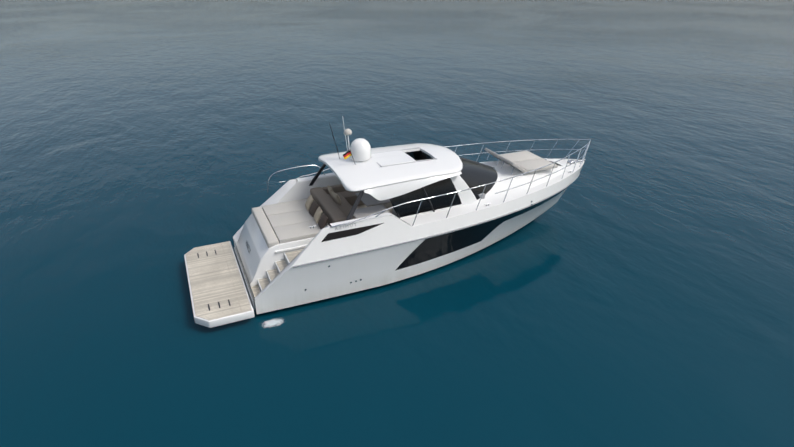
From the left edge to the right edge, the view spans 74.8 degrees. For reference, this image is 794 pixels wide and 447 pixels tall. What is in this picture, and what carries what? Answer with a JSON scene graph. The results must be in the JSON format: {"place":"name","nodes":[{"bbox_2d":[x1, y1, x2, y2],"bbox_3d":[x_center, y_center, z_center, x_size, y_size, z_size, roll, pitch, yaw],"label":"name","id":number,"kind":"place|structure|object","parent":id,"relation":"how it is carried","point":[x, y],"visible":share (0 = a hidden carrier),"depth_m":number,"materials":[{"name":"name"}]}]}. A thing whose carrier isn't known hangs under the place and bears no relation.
{"place":"outdoors","nodes":[
{"label":"outdoors","id":0,"kind":"place"},
{"bbox_2d":[344,129,351,135],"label":"nav dome","id":1,"kind":"structure","parent":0,"point":[347,132],"depth_m":15.70,"materials":[{"name":"white plastic"}]},
{"bbox_2d":[0,0,793,446],"bbox_3d":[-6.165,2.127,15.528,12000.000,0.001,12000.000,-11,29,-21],"label":"sea","id":2,"kind":"structure","parent":0,"point":[632,286],"depth_m":19.83,"materials":[{"name":"blue liquid"}]},
{"bbox_2d":[262,319,282,327],"bbox_3d":[-3.414,2.735,14.292,1.000,0.001,0.640,-11,29,-21],"label":"foam","id":3,"kind":"object","parent":2,"relation":"on","point":[269,323],"visible":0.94,"depth_m":14.31,"materials":[{"name":"white"}]},
{"bbox_2d":[233,187,567,313],"bbox_3d":[1.148,0.215,18.228,12.820,2.450,4.440,-11,29,-21],"label":"hull","id":4,"kind":"object","parent":2,"relation":"in","point":[318,281],"visible":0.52,"depth_m":15.42,"materials":[{"name":"paint"}]},
{"bbox_2d":[184,241,259,327],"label":"platform","id":5,"kind":"structure","parent":4,"relation":"attached to","point":[224,320],"depth_m":14.08,"materials":[{"name":"white"}]},
{"bbox_2d":[197,250,230,310],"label":"slots","id":6,"kind":"object","parent":5,"relation":"on","point":[218,302],"visible":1,"depth_m":14.42,"materials":[{"name":"grey"}]},
{"bbox_2d":[185,204,391,319],"bbox_3d":[-2.763,0.668,16.500,7.350,0.942,4.300,-11,29,-21],"label":"teak decking","id":7,"kind":"object","parent":5,"relation":"on","point":[214,278],"visible":0.44,"depth_m":15.19,"materials":[{"name":"beige wood"}]},
{"bbox_2d":[235,172,410,246],"bbox_3d":[-2.556,0.151,16.346,4.700,1.986,4.195,-11,29,-21],"label":"coaming","id":8,"kind":"object","parent":7,"relation":"on","point":[300,189],"visible":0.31,"depth_m":17.50,"materials":[{"name":"white plastic"}]},
{"bbox_2d":[309,164,399,220],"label":"roof supports","id":9,"kind":"object","parent":8,"relation":"on","point":[355,205],"visible":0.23,"depth_m":14.70,"materials":[{"name":"grey metal"}]},
{"bbox_2d":[310,184,363,224],"bbox_3d":[-1.323,-0.556,17.129,2.420,0.720,2.750,-11,29,-21],"label":"sofa","id":10,"kind":"object","parent":7,"relation":"on","point":[332,210],"visible":0.38,"depth_m":16.96,"materials":[{"name":"brown"}]},
{"bbox_2d":[328,185,333,197],"bbox_3d":[-2.162,-1.027,17.241,0.222,0.385,0.400,-9,28,-17],"label":"pillow","id":11,"kind":"object","parent":10,"relation":"on","point":[330,189],"visible":0.58,"depth_m":17.10,"materials":[{"name":"beige fabric"}]},
{"bbox_2d":[331,191,341,204],"bbox_3d":[-1.958,-0.823,16.832,0.216,0.389,0.400,-15,30,-28],"label":"pillow","id":12,"kind":"object","parent":10,"relation":"on","point":[336,197],"visible":1,"depth_m":16.72,"materials":[{"name":"beige fabric"}]},
{"bbox_2d":[350,192,390,218],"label":"table slab","id":13,"kind":"structure","parent":7,"relation":"on","point":[372,202],"depth_m":15.56,"materials":[{"name":"grey plastic"}]},
{"bbox_2d":[392,193,484,216],"bbox_3d":[0.920,-0.929,17.525,3.100,1.044,2.730,-11,29,-21],"label":"window trim","id":14,"kind":"structure","parent":7,"relation":"on","point":[395,214],"depth_m":16.23,"materials":[{"name":"grey"}]},
{"bbox_2d":[236,214,313,291],"bbox_3d":[-1.453,0.307,16.975,7.080,1.250,3.400,-11,29,-21],"label":"transom","id":15,"kind":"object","parent":4,"relation":"attached to","point":[260,259],"depth_m":15.23,"materials":[{"name":"white plastic"}]},
{"bbox_2d":[252,151,557,247],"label":"sun pads","id":16,"kind":"object","parent":15,"relation":"on","point":[283,222],"visible":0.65,"depth_m":16.29,"materials":[{"name":"beige fabric"}]},
{"bbox_2d":[305,195,313,210],"bbox_3d":[-2.838,-0.662,16.840,0.252,0.390,0.420,-9,28,-17],"label":"pillow","id":17,"kind":"object","parent":16,"relation":"on","point":[309,201],"visible":0.96,"depth_m":16.71,"materials":[{"name":"beige fabric"}]},
{"bbox_2d":[309,201,318,216],"bbox_3d":[-2.634,-0.458,16.431,0.255,0.390,0.427,-11,29,-21],"label":"pillow","id":18,"kind":"object","parent":16,"relation":"on","point":[313,207],"visible":0.85,"depth_m":16.30,"materials":[{"name":"brown fabric"}]},
{"bbox_2d":[314,207,322,223],"bbox_3d":[-2.430,-0.255,16.023,0.252,0.390,0.420,-9,28,-18],"label":"pillow","id":19,"kind":"object","parent":16,"relation":"on","point":[318,214],"visible":0.96,"depth_m":15.89,"materials":[{"name":"beige fabric"}]},
{"bbox_2d":[318,213,327,228],"bbox_3d":[-2.226,-0.051,15.614,0.255,0.390,0.428,-11,29,-21],"label":"pillow","id":20,"kind":"object","parent":16,"relation":"on","point":[322,222],"visible":0.81,"depth_m":15.48,"materials":[{"name":"brown fabric"}]},
{"bbox_2d":[233,179,329,313],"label":"bulwark trim","id":21,"kind":"structure","parent":4,"relation":"attached to","point":[279,194],"depth_m":17.32,"materials":[{"name":"white plastic"}]},
{"bbox_2d":[322,223,382,241],"bbox_3d":[-2.053,-0.584,16.231,1.900,0.205,4.127,-11,29,-21],"label":"side vent","id":22,"kind":"object","parent":4,"relation":"on","point":[341,234],"visible":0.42,"depth_m":14.50,"materials":[{"name":"black glass"}]},
{"bbox_2d":[279,153,585,290],"bbox_3d":[1.887,-0.924,18.029,11.688,2.284,4.336,-11,29,-21],"label":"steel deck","id":23,"kind":"object","parent":4,"relation":"on","point":[570,161],"visible":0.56,"depth_m":18.20,"materials":[{"name":"silver metal"}]},
{"bbox_2d":[292,173,579,267],"bbox_3d":[1.653,-0.873,17.937,11.757,0.279,4.492,-11,29,-21],"label":"rub rail","id":24,"kind":"object","parent":4,"relation":"on","point":[428,236],"visible":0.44,"depth_m":15.44,"materials":[{"name":"grey plastic"}]},
{"bbox_2d":[289,165,582,266],"bbox_3d":[1.706,-1.176,17.813,11.964,0.896,4.440,-11,29,-21],"label":"upper hull side","id":25,"kind":"object","parent":4,"relation":"on","point":[391,230],"visible":0.4,"depth_m":15.04,"materials":[{"name":"white plastic"}]},
{"bbox_2d":[401,159,583,226],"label":"side deck","id":26,"kind":"structure","parent":4,"relation":"on","point":[504,172],"depth_m":17.49,"materials":[{"name":"white plastic"}]},
{"bbox_2d":[267,139,590,227],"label":"rails","id":27,"kind":"object","parent":26,"relation":"on","point":[382,211],"visible":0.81,"depth_m":17.51,"materials":[{"name":"silver metal"}]},
{"bbox_2d":[400,168,498,218],"bbox_3d":[1.303,-1.643,17.379,4.650,1.266,2.877,-11,29,-21],"label":"superstructure","id":28,"kind":"object","parent":26,"relation":"on","point":[467,197],"visible":0.33,"depth_m":16.37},
{"bbox_2d":[364,171,461,200],"bbox_3d":[-0.102,-1.724,16.637,3.270,0.406,3.419,-11,29,-21],"label":"roof side panel","id":29,"kind":"object","parent":28,"relation":"on","point":[387,192],"visible":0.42,"depth_m":15.13,"materials":[{"name":"white plastic"}]},
{"bbox_2d":[318,143,462,191],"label":"roof","id":30,"kind":"structure","parent":29,"relation":"on","point":[370,173],"depth_m":15.79,"materials":[{"name":"white plastic"}]},
{"bbox_2d":[329,116,355,164],"bbox_3d":[-1.575,-2.534,15.884,0.430,1.393,0.926,-27,37,-43],"label":"whip","id":31,"kind":"object","parent":30,"relation":"on","point":[336,146],"depth_m":16.01,"materials":[{"name":"grey metal"}]},
{"bbox_2d":[347,135,370,161],"bbox_3d":[-1.135,-2.369,16.069,0.654,0.852,0.654,14,29,25],"label":"radome","id":32,"kind":"object","parent":30,"relation":"on","point":[360,149],"visible":0.92,"depth_m":15.88,"materials":[{"name":"white plastic"}]},
{"bbox_2d":[371,150,414,165],"bbox_3d":[-0.165,-2.073,16.431,1.090,0.030,1.160,-11,29,-21],"label":"sunroof panel","id":33,"kind":"object","parent":30,"relation":"on","point":[406,159],"visible":0.67,"depth_m":16.34,"materials":[{"name":"white plastic"}]},
{"bbox_2d":[371,147,436,166],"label":"sunroof rails","id":34,"kind":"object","parent":30,"relation":"attached to","point":[405,163],"depth_m":16.16,"materials":[{"name":"grey metal"}]},
{"bbox_2d":[484,148,526,172],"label":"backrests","id":35,"kind":"object","parent":26,"relation":"on","point":[505,160],"visible":0.96,"depth_m":17.92,"materials":[{"name":"beige fabric"}]},
{"bbox_2d":[390,151,497,216],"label":"windows","id":36,"kind":"structure","parent":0,"point":[473,174],"depth_m":16.18,"materials":[{"name":"black glass"}]},
{"bbox_2d":[422,157,494,211],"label":"cabin frames","id":37,"kind":"structure","parent":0,"point":[427,195],"depth_m":16.10,"materials":[{"name":"black metal"}]}
]}

